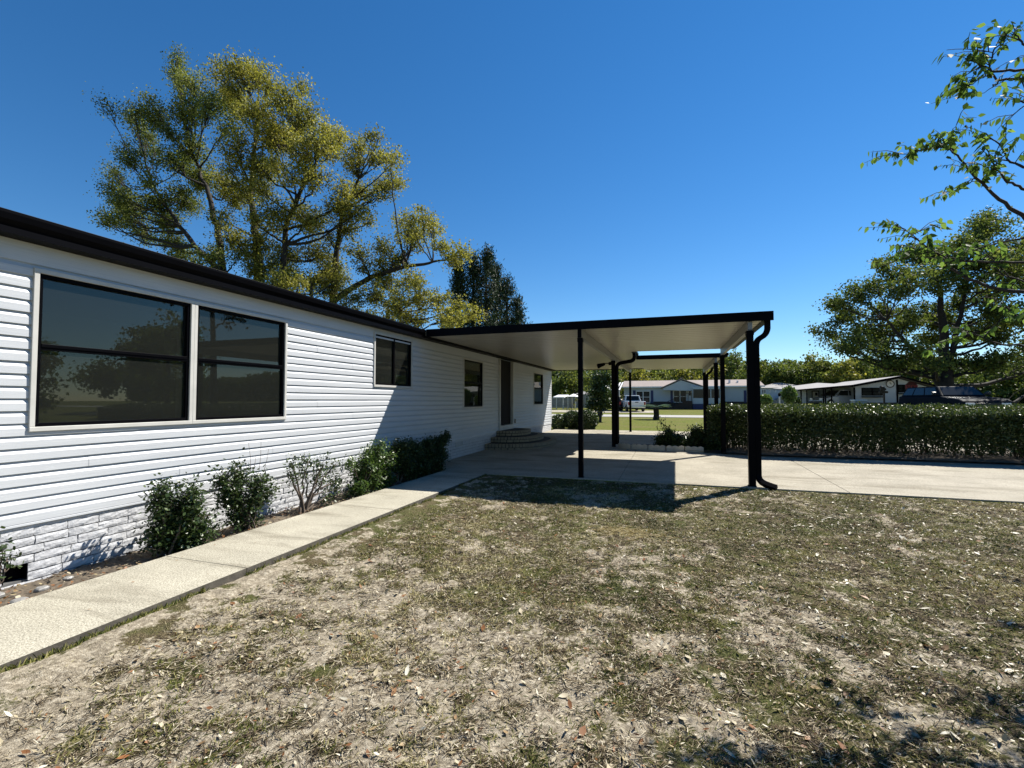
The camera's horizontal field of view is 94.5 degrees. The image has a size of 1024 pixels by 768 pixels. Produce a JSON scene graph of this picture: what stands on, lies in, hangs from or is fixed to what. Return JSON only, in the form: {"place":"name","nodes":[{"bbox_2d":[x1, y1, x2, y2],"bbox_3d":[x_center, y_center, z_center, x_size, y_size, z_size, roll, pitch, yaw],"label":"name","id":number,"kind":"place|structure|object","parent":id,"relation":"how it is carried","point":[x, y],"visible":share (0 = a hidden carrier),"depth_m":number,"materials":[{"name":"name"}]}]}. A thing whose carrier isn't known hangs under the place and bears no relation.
{"place":"outdoors","nodes":[
{"label":"outdoors","id":0,"kind":"place"},
{"bbox_2d":[0,471,485,671],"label":"path","id":1,"kind":"structure","parent":0,"point":[39,625],"depth_m":4.24,"materials":[{"name":"concrete"}]},
{"bbox_2d":[0,474,1023,767],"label":"lawn","id":2,"kind":"structure","parent":0,"point":[68,664],"depth_m":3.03,"materials":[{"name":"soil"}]},
{"bbox_2d":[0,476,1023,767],"bbox_3d":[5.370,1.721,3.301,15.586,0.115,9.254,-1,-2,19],"label":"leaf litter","id":3,"kind":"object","parent":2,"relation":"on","point":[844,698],"visible":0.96,"depth_m":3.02,"materials":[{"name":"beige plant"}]},
{"bbox_2d":[44,520,1023,767],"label":"fallen twigs","id":4,"kind":"object","parent":2,"relation":"on","point":[542,645],"visible":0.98,"depth_m":2.75,"materials":[{"name":"brown wood"}]},
{"bbox_2d":[578,523,679,540],"bbox_3d":[1.370,1.834,5.867,1.185,0.060,0.787,0,-2,-7],"label":"straw","id":5,"kind":"object","parent":2,"relation":"on","point":[630,531],"visible":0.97,"depth_m":5.88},
{"bbox_2d":[858,19,1023,356],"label":"leafy tree","id":6,"kind":"object","parent":2,"relation":"on","point":[980,59],"visible":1,"depth_m":3.40,"materials":[{"name":"green plant"}]},
{"bbox_2d":[0,0,1023,377],"label":"sky","id":7,"kind":"structure","parent":0,"point":[622,159],"materials":[{"name":"blue"}]},
{"bbox_2d":[10,403,1023,580],"bbox_3d":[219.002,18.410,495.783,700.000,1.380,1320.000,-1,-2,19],"label":"ground","id":8,"kind":"structure","parent":0,"point":[649,423],"depth_m":30.18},
{"bbox_2d":[81,41,256,274],"bbox_3d":[-20.888,-9.331,27.996,14.886,23.555,6.720,-1,-2,19],"label":"oak tree","id":9,"kind":"object","parent":8,"relation":"on","point":[182,159],"visible":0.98,"depth_m":26.85,"materials":[{"name":"green plant"}]},
{"bbox_2d":[0,474,430,606],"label":"garden bed","id":10,"kind":"object","parent":8,"relation":"on","point":[23,590],"visible":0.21,"depth_m":4.60,"materials":[{"name":"brown soil"}]},
{"bbox_2d":[0,526,23,591],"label":"shrub","id":11,"kind":"object","parent":10,"relation":"on","point":[7,564],"visible":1,"depth_m":3.98,"materials":[{"name":"green plant"}]},
{"bbox_2d":[7,597,28,604],"bbox_3d":[-3.957,1.745,3.801,0.094,0.050,0.118,-1,-2,19],"label":"stone","id":12,"kind":"object","parent":10,"relation":"on","point":[17,600],"visible":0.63,"depth_m":3.78,"materials":[{"name":"white stone"}]},
{"bbox_2d":[33,585,49,591],"bbox_3d":[-4.022,1.754,4.053,0.078,0.044,0.104,-1,-2,19],"label":"stone","id":13,"kind":"object","parent":10,"relation":"on","point":[41,588],"visible":1,"depth_m":4.03,"materials":[{"name":"white stone"}]},
{"bbox_2d":[62,576,73,580],"bbox_3d":[-4.024,1.762,4.296,0.062,0.033,0.084,-1,-2,19],"label":"stone","id":14,"kind":"object","parent":10,"relation":"on","point":[67,578],"visible":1,"depth_m":4.28,"materials":[{"name":"white stone"}]},
{"bbox_2d":[131,472,225,557],"bbox_3d":[-3.590,1.383,5.154,0.866,0.909,0.612,2,-3,-45],"label":"shrub","id":15,"kind":"object","parent":10,"relation":"on","point":[180,522],"visible":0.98,"depth_m":5.02,"materials":[{"name":"green plant"}]},
{"bbox_2d":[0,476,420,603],"bbox_3d":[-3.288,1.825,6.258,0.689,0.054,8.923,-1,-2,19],"label":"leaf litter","id":16,"kind":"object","parent":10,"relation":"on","point":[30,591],"visible":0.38,"depth_m":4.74,"materials":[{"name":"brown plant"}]},
{"bbox_2d":[204,442,281,532],"bbox_3d":[-3.405,1.281,5.979,0.673,1.159,0.920,-2,-3,41],"label":"shrub","id":17,"kind":"object","parent":10,"relation":"on","point":[232,497],"visible":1,"depth_m":5.86,"materials":[{"name":"green plant"}]},
{"bbox_2d":[281,450,355,514],"bbox_3d":[-2.887,1.443,7.296,0.465,0.941,1.656,-1,-2,19],"label":"shrub","id":18,"kind":"object","parent":10,"relation":"on","point":[303,507],"visible":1,"depth_m":7.06,"materials":[{"name":"green plant"}]},
{"bbox_2d":[342,434,400,496],"bbox_3d":[-2.530,1.415,8.406,0.709,1.072,1.571,-1,-2,26],"label":"shrub","id":19,"kind":"object","parent":10,"relation":"on","point":[370,469],"visible":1,"depth_m":8.27,"materials":[{"name":"green plant"}]},
{"bbox_2d":[382,435,431,484],"bbox_3d":[-2.135,1.505,9.592,0.743,0.946,1.408,-1,-2,19],"label":"shrub","id":20,"kind":"object","parent":10,"relation":"on","point":[409,467],"visible":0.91,"depth_m":9.34,"materials":[{"name":"green plant"}]},
{"bbox_2d":[414,430,451,476],"bbox_3d":[-1.719,1.517,10.642,0.676,0.972,1.644,-1,-2,19],"label":"shrub","id":21,"kind":"object","parent":10,"relation":"on","point":[437,454],"visible":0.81,"depth_m":10.52,"materials":[{"name":"green plant"}]},
{"bbox_2d":[0,207,555,589],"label":"mobile home","id":22,"kind":"object","parent":8,"relation":"on","point":[127,371],"visible":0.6,"depth_m":5.50,"materials":[{"name":"plastic"}]},
{"bbox_2d":[27,267,194,431],"bbox_3d":[-4.121,-0.289,5.007,0.082,1.490,1.530,-1,-2,19],"label":"window","id":23,"kind":"structure","parent":22,"relation":"in","point":[104,354],"depth_m":4.87,"materials":[{"name":"black glass"}]},
{"bbox_2d":[192,301,287,423],"bbox_3d":[-3.644,-0.239,6.428,0.082,1.490,1.470,-1,-2,19],"label":"window","id":24,"kind":"structure","parent":22,"relation":"in","point":[240,371],"depth_m":6.36,"materials":[{"name":"black glass"}]},
{"bbox_2d":[372,331,412,388],"bbox_3d":[-2.481,-0.462,9.908,0.082,1.080,1.450,-1,-2,19],"label":"window","id":25,"kind":"structure","parent":22,"relation":"in","point":[393,361],"depth_m":9.87,"materials":[{"name":"black glass"}]},
{"bbox_2d":[463,358,483,408],"bbox_3d":[-1.143,-0.002,13.886,0.082,1.420,1.470,-1,-2,19],"label":"window","id":26,"kind":"structure","parent":22,"relation":"in","point":[473,370],"depth_m":13.93,"materials":[{"name":"black glass"}]},
{"bbox_2d":[501,360,510,424],"bbox_3d":[-0.289,0.291,16.682,0.030,2.250,1.390,-1,-2,19],"label":"door","id":27,"kind":"structure","parent":22,"relation":"in","point":[505,365],"depth_m":16.84,"materials":[{"name":"black metal"}]},
{"bbox_2d":[533,372,542,404],"bbox_3d":[1.135,0.221,20.681,0.082,1.410,1.570,-1,-2,19],"label":"window","id":28,"kind":"structure","parent":22,"relation":"in","point":[538,377],"depth_m":20.71,"materials":[{"name":"black glass"}]},
{"bbox_2d":[190,40,376,295],"bbox_3d":[-13.636,-8.382,26.511,13.428,21.551,7.399,-1,-2,19],"label":"oak tree","id":29,"kind":"object","parent":8,"relation":"on","point":[280,139],"visible":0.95,"depth_m":25.20,"materials":[{"name":"green plant"}]},
{"bbox_2d":[248,259,366,307],"bbox_3d":[-11.326,-2.306,25.886,6.830,9.336,3.882,0,-2,-10],"label":"oak tree","id":30,"kind":"object","parent":8,"relation":"on","point":[332,282],"visible":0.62,"depth_m":26.15,"materials":[{"name":"green plant"}]},
{"bbox_2d":[305,122,477,303],"bbox_3d":[-6.644,-6.052,26.152,12.002,16.827,5.566,-1,-2,19],"label":"oak tree","id":31,"kind":"object","parent":8,"relation":"on","point":[411,232],"visible":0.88,"depth_m":26.17,"materials":[{"name":"green plant"}]},
{"bbox_2d":[340,259,489,328],"bbox_3d":[-5.850,-2.221,25.100,9.601,9.128,4.495,-1,-2,19],"label":"oak tree","id":32,"kind":"object","parent":8,"relation":"on","point":[449,319],"visible":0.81,"depth_m":24.87,"materials":[{"name":"green plant"}]},
{"bbox_2d":[441,242,512,327],"bbox_3d":[-2.064,-3.094,28.522,5.227,11.016,4.478,-1,-2,19],"label":"cedar tree","id":33,"kind":"object","parent":8,"relation":"on","point":[475,279],"visible":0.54,"depth_m":28.44,"materials":[{"name":"green plant"}]},
{"bbox_2d":[488,258,530,324],"bbox_3d":[-0.569,-2.868,30.074,4.750,10.654,4.524,-1,-2,19],"label":"cedar tree","id":34,"kind":"object","parent":8,"relation":"on","point":[518,312],"visible":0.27,"depth_m":29.89,"materials":[{"name":"green plant"}]},
{"bbox_2d":[551,413,566,428],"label":"bush","id":35,"kind":"object","parent":8,"relation":"on","point":[558,417],"visible":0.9,"depth_m":23.80,"materials":[{"name":"green plant"}]},
{"bbox_2d":[553,395,568,408],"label":"open shelter","id":36,"kind":"object","parent":8,"relation":"on","point":[560,396],"visible":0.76,"depth_m":62.53,"materials":[{"name":"white metal"}]},
{"bbox_2d":[552,376,572,396],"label":"background tree","id":37,"kind":"object","parent":8,"relation":"on","point":[557,388],"visible":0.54,"depth_m":83.71,"materials":[{"name":"green plant"}]},
{"bbox_2d":[552,397,588,407],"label":"fence","id":38,"kind":"object","parent":8,"relation":"on","point":[566,402],"visible":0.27,"depth_m":69.02,"materials":[{"name":"white metal"}]},
{"bbox_2d":[567,394,577,407],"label":"canopy tent","id":39,"kind":"object","parent":8,"relation":"on","point":[573,395],"visible":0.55,"depth_m":63.22,"materials":[{"name":"white fabric"}]},
{"bbox_2d":[562,410,583,428],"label":"bush","id":40,"kind":"object","parent":8,"relation":"on","point":[570,416],"visible":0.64,"depth_m":23.80,"materials":[{"name":"green plant"}]},
{"bbox_2d":[556,370,591,394],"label":"background tree","id":41,"kind":"object","parent":8,"relation":"on","point":[569,379],"visible":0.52,"depth_m":82.45,"materials":[{"name":"green plant"}]},
{"bbox_2d":[574,409,598,429],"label":"bush","id":42,"kind":"object","parent":8,"relation":"on","point":[590,420],"visible":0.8,"depth_m":23.43,"materials":[{"name":"green plant"}]},
{"bbox_2d":[583,370,611,421],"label":"round tree","id":43,"kind":"object","parent":8,"relation":"on","point":[599,398],"visible":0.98,"depth_m":30.39,"materials":[{"name":"green plant"}]},
{"bbox_2d":[575,370,624,416],"bbox_3d":[7.496,0.398,40.023,4.240,4.770,3.222,-1,-2,19],"label":"leafy tree","id":44,"kind":"object","parent":8,"relation":"on","point":[586,379],"visible":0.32,"depth_m":39.80,"materials":[{"name":"green plant"}]},
{"bbox_2d":[598,370,624,395],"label":"background tree","id":45,"kind":"object","parent":8,"relation":"on","point":[622,389],"visible":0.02,"depth_m":85.45,"materials":[{"name":"green plant"}]},
{"bbox_2d":[607,382,623,396],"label":"awning","id":46,"kind":"object","parent":8,"relation":"on","point":[620,385],"visible":0.16,"depth_m":63.73,"materials":[{"name":"white metal"}]},
{"bbox_2d":[619,370,635,399],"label":"background tree","id":47,"kind":"object","parent":8,"relation":"on","point":[621,397],"visible":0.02,"depth_m":89.98,"materials":[{"name":"green plant"}]},
{"bbox_2d":[620,369,656,395],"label":"background tree","id":48,"kind":"object","parent":8,"relation":"on","point":[637,374],"visible":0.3,"depth_m":79.38,"materials":[{"name":"green plant"}]},
{"bbox_2d":[644,404,669,419],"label":"sago palm","id":49,"kind":"object","parent":8,"relation":"on","point":[656,413],"visible":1,"depth_m":34.23,"materials":[{"name":"green plant"}]},
{"bbox_2d":[649,369,678,380],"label":"background tree","id":50,"kind":"object","parent":8,"relation":"on","point":[662,375],"visible":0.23,"depth_m":82.58,"materials":[{"name":"green plant"}]},
{"bbox_2d":[670,369,701,379],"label":"background tree","id":51,"kind":"object","parent":8,"relation":"on","point":[683,374],"visible":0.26,"depth_m":80.05,"materials":[{"name":"green plant"}]},
{"bbox_2d":[622,379,764,408],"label":"mobile home","id":52,"kind":"object","parent":8,"relation":"on","point":[681,394],"visible":0.72,"depth_m":61.20,"materials":[{"name":"white metal"}]},
{"bbox_2d":[636,391,649,402],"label":"window","id":53,"kind":"structure","parent":52,"relation":"in","point":[644,395],"depth_m":63.58,"materials":[{"name":"white glass"}]},
{"bbox_2d":[673,391,686,402],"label":"window","id":54,"kind":"structure","parent":52,"relation":"in","point":[675,393],"depth_m":62.20,"materials":[{"name":"white glass"}]},
{"bbox_2d":[687,369,719,379],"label":"background tree","id":55,"kind":"object","parent":8,"relation":"on","point":[698,371],"visible":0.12,"depth_m":81.61,"materials":[{"name":"green plant"}]},
{"bbox_2d":[698,365,732,379],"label":"background tree","id":56,"kind":"object","parent":8,"relation":"on","point":[710,376],"visible":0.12,"depth_m":77.17,"materials":[{"name":"green plant"}]},
{"bbox_2d":[718,348,745,379],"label":"background tree","id":57,"kind":"object","parent":8,"relation":"on","point":[733,363],"visible":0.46,"depth_m":77.08,"materials":[{"name":"green plant"}]},
{"bbox_2d":[741,358,779,384],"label":"background tree","id":58,"kind":"object","parent":8,"relation":"on","point":[762,366],"visible":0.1,"depth_m":79.58,"materials":[{"name":"green plant"}]},
{"bbox_2d":[760,393,773,404],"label":"bush","id":59,"kind":"object","parent":8,"relation":"on","point":[766,399],"visible":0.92,"depth_m":39.91,"materials":[{"name":"green plant"}]},
{"bbox_2d":[760,357,796,383],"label":"background tree","id":60,"kind":"object","parent":8,"relation":"on","point":[772,367],"visible":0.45,"depth_m":77.12,"materials":[{"name":"green plant"}]},
{"bbox_2d":[761,383,805,403],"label":"mobile home","id":61,"kind":"object","parent":8,"relation":"on","point":[766,389],"visible":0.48,"depth_m":71.31,"materials":[{"name":"white metal"}]},
{"bbox_2d":[552,356,1020,400],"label":"wood","id":62,"kind":"object","parent":8,"relation":"on","point":[556,374],"visible":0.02,"depth_m":96.24,"materials":[{"name":"green plant"}]},
{"bbox_2d":[776,361,814,384],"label":"background tree","id":63,"kind":"object","parent":8,"relation":"on","point":[795,373],"visible":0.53,"depth_m":74.26,"materials":[{"name":"green plant"}]},
{"bbox_2d":[788,349,835,384],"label":"background tree","id":64,"kind":"object","parent":8,"relation":"on","point":[817,366],"visible":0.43,"depth_m":73.09,"materials":[{"name":"green plant"}]},
{"bbox_2d":[630,444,1023,462],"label":"garden bed","id":65,"kind":"object","parent":8,"relation":"on","point":[998,458],"visible":0.42,"depth_m":12.49,"materials":[{"name":"brown soil"}]},
{"bbox_2d":[650,425,688,447],"bbox_3d":[4.822,1.632,14.476,1.194,0.795,0.685,-2,-3,38],"label":"shrub","id":66,"kind":"object","parent":65,"relation":"on","point":[669,437],"visible":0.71,"depth_m":14.31,"materials":[{"name":"green plant"}]},
{"bbox_2d":[656,416,675,436],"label":"flower stalks","id":67,"kind":"object","parent":66,"relation":"on","point":[662,423],"visible":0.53,"depth_m":14.75,"materials":[{"name":"green plant"}]},
{"bbox_2d":[682,423,709,446],"bbox_3d":[5.544,1.592,14.270,1.092,0.848,0.747,-1,-2,19],"label":"shrub","id":68,"kind":"object","parent":65,"relation":"on","point":[696,435],"visible":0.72,"depth_m":14.21,"materials":[{"name":"green plant"}]},
{"bbox_2d":[701,433,720,451],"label":"shrub","id":69,"kind":"object","parent":65,"relation":"on","point":[712,443],"visible":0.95,"depth_m":13.78,"materials":[{"name":"green plant"}]},
{"bbox_2d":[705,401,1023,457],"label":"hedge","id":70,"kind":"object","parent":65,"relation":"on","point":[967,427],"visible":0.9,"depth_m":12.23,"materials":[{"name":"green plant"}]},
{"bbox_2d":[809,390,851,404],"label":"parked car","id":71,"kind":"object","parent":8,"relation":"on","point":[838,396],"visible":0.57,"depth_m":45.05,"materials":[{"name":"silver metal"}]},
{"bbox_2d":[811,359,854,383],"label":"background tree","id":72,"kind":"object","parent":8,"relation":"on","point":[820,378],"visible":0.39,"depth_m":70.46,"materials":[{"name":"green plant"}]},
{"bbox_2d":[823,356,866,383],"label":"background tree","id":73,"kind":"object","parent":8,"relation":"on","point":[852,376],"visible":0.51,"depth_m":68.72,"materials":[{"name":"green plant"}]},
{"bbox_2d":[772,376,934,404],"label":"mobile home","id":74,"kind":"object","parent":8,"relation":"on","point":[868,390],"visible":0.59,"depth_m":43.73,"materials":[{"name":"white metal"}]},
{"bbox_2d":[812,391,818,397],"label":"window","id":75,"kind":"structure","parent":74,"relation":"in","point":[814,393],"depth_m":50.27,"materials":[{"name":"black glass"}]},
{"bbox_2d":[861,388,882,395],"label":"window","id":76,"kind":"structure","parent":74,"relation":"in","point":[865,391],"depth_m":43.68,"materials":[{"name":"black glass"}]},
{"bbox_2d":[886,380,894,387],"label":"wall clock","id":77,"kind":"object","parent":74,"relation":"attached to","point":[890,383],"depth_m":43.24,"materials":[{"name":"white wood"}]},
{"bbox_2d":[898,385,905,391],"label":"window","id":78,"kind":"structure","parent":74,"relation":"in","point":[901,388],"depth_m":42.97,"materials":[{"name":"black glass"}]},
{"bbox_2d":[850,400,866,403],"bbox_3d":[22.543,1.611,30.797,0.696,1.181,0.880,-1,-2,19],"label":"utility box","id":79,"kind":"object","parent":8,"relation":"on","point":[861,401],"visible":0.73,"depth_m":30.44,"materials":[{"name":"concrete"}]},
{"bbox_2d":[849,355,884,379],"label":"background tree","id":80,"kind":"object","parent":8,"relation":"on","point":[863,370],"visible":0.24,"depth_m":69.44,"materials":[{"name":"green plant"}]},
{"bbox_2d":[879,386,887,404],"bbox_3d":[26.430,1.095,33.725,0.562,1.972,0.225,-1,-2,19],"label":"mailbox","id":81,"kind":"object","parent":8,"relation":"on","point":[883,389],"visible":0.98,"depth_m":33.68,"materials":[{"name":"black metal"}]},
{"bbox_2d":[868,363,924,381],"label":"background tree","id":82,"kind":"object","parent":8,"relation":"on","point":[892,374],"visible":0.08,"depth_m":70.21,"materials":[{"name":"green plant"}]},
{"bbox_2d":[905,382,917,389],"bbox_3d":[26.646,0.934,31.580,0.704,2.166,0.073,-1,-2,19],"label":"stop sign","id":83,"kind":"object","parent":8,"relation":"on","point":[910,385],"visible":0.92,"depth_m":31.60,"materials":[{"name":"red metal"}]},
{"bbox_2d":[804,204,1023,403],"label":"oak tree","id":84,"kind":"object","parent":8,"relation":"on","point":[876,344],"visible":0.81,"depth_m":29.67,"materials":[{"name":"green plant"}]},
{"bbox_2d":[900,360,956,383],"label":"background tree","id":85,"kind":"object","parent":8,"relation":"on","point":[925,379],"visible":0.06,"depth_m":69.59,"materials":[{"name":"green plant"}]},
{"bbox_2d":[954,351,1023,399],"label":"background tree","id":86,"kind":"object","parent":8,"relation":"on","point":[983,377],"visible":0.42,"depth_m":61.55,"materials":[{"name":"green plant"}]},
{"bbox_2d":[992,360,1023,403],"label":"background tree","id":87,"kind":"object","parent":8,"relation":"on","point":[1008,396],"visible":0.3,"depth_m":61.16,"materials":[{"name":"green plant"}]},
{"bbox_2d":[552,410,653,412],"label":"driveway","id":88,"kind":"structure","parent":0,"point":[623,411],"depth_m":52.43,"materials":[{"name":"concrete"}]},
{"bbox_2d":[603,397,620,410],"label":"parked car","id":89,"kind":"object","parent":88,"relation":"on","point":[619,405],"visible":0.28,"depth_m":54.31,"materials":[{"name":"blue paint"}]},
{"bbox_2d":[620,395,645,410],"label":"pickup truck","id":90,"kind":"object","parent":88,"relation":"on","point":[636,402],"visible":0.88,"depth_m":52.42,"materials":[{"name":"white paint"}]},
{"bbox_2d":[552,414,744,417],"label":"road","id":91,"kind":"structure","parent":0,"point":[694,416],"depth_m":41.04,"materials":[{"name":"grey asphalt"}]},
{"bbox_2d":[442,429,1023,502],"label":"driveway","id":92,"kind":"structure","parent":0,"point":[604,460],"depth_m":10.58,"materials":[{"name":"concrete"}]},
{"bbox_2d":[485,428,555,449],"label":"brick steps","id":93,"kind":"structure","parent":92,"relation":"on","point":[517,439],"depth_m":15.22,"materials":[{"name":"grey brick"}]},
{"bbox_2d":[426,311,777,490],"bbox_3d":[3.433,0.544,15.759,7.088,3.232,13.185,-1,-2,19],"label":"carport","id":94,"kind":"object","parent":92,"relation":"on","point":[581,346],"visible":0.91,"depth_m":10.97,"materials":[{"name":"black metal"}]},
{"bbox_2d":[597,362,610,368],"bbox_3d":[2.971,-0.599,15.252,0.519,0.231,0.255,0,-2,-3],"label":"floodlight","id":95,"kind":"object","parent":94,"relation":"attached to","point":[599,365],"visible":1,"depth_m":15.16,"materials":[{"name":"black metal"}]},
{"bbox_2d":[618,443,630,448],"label":"edging block","id":96,"kind":"structure","parent":92,"relation":"on","point":[625,446],"depth_m":14.80,"materials":[{"name":"concrete"}]},
{"bbox_2d":[631,444,647,449],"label":"edging block","id":97,"kind":"structure","parent":92,"relation":"on","point":[640,446],"depth_m":14.49,"materials":[{"name":"concrete"}]},
{"bbox_2d":[648,445,665,450],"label":"edging block","id":98,"kind":"structure","parent":92,"relation":"on","point":[658,447],"depth_m":14.22,"materials":[{"name":"concrete"}]},
{"bbox_2d":[666,445,683,451],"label":"edging block","id":99,"kind":"structure","parent":92,"relation":"on","point":[675,448],"depth_m":14.00,"materials":[{"name":"concrete"}]},
{"bbox_2d":[685,446,703,452],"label":"edging block","id":100,"kind":"structure","parent":92,"relation":"on","point":[696,449],"depth_m":13.79,"materials":[{"name":"concrete"}]},
{"bbox_2d":[780,385,797,403],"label":"bush","id":101,"kind":"object","parent":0,"point":[789,393],"visible":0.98,"depth_m":40.25,"materials":[{"name":"green plant"}]},
{"bbox_2d":[793,397,801,403],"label":"bush","id":102,"kind":"object","parent":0,"point":[798,400],"visible":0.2,"depth_m":40.91,"materials":[{"name":"green plant"}]},
{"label":"driveway","id":103,"kind":"structure","parent":0,"visible":0},
{"bbox_2d":[899,386,1013,406],"bbox_3d":[22.176,0.955,23.983,2.420,1.655,5.250,0,-2,13],"label":"parked suv","id":104,"kind":"object","parent":103,"relation":"on","point":[963,395],"visible":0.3,"depth_m":23.30,"materials":[{"name":"black paint"}]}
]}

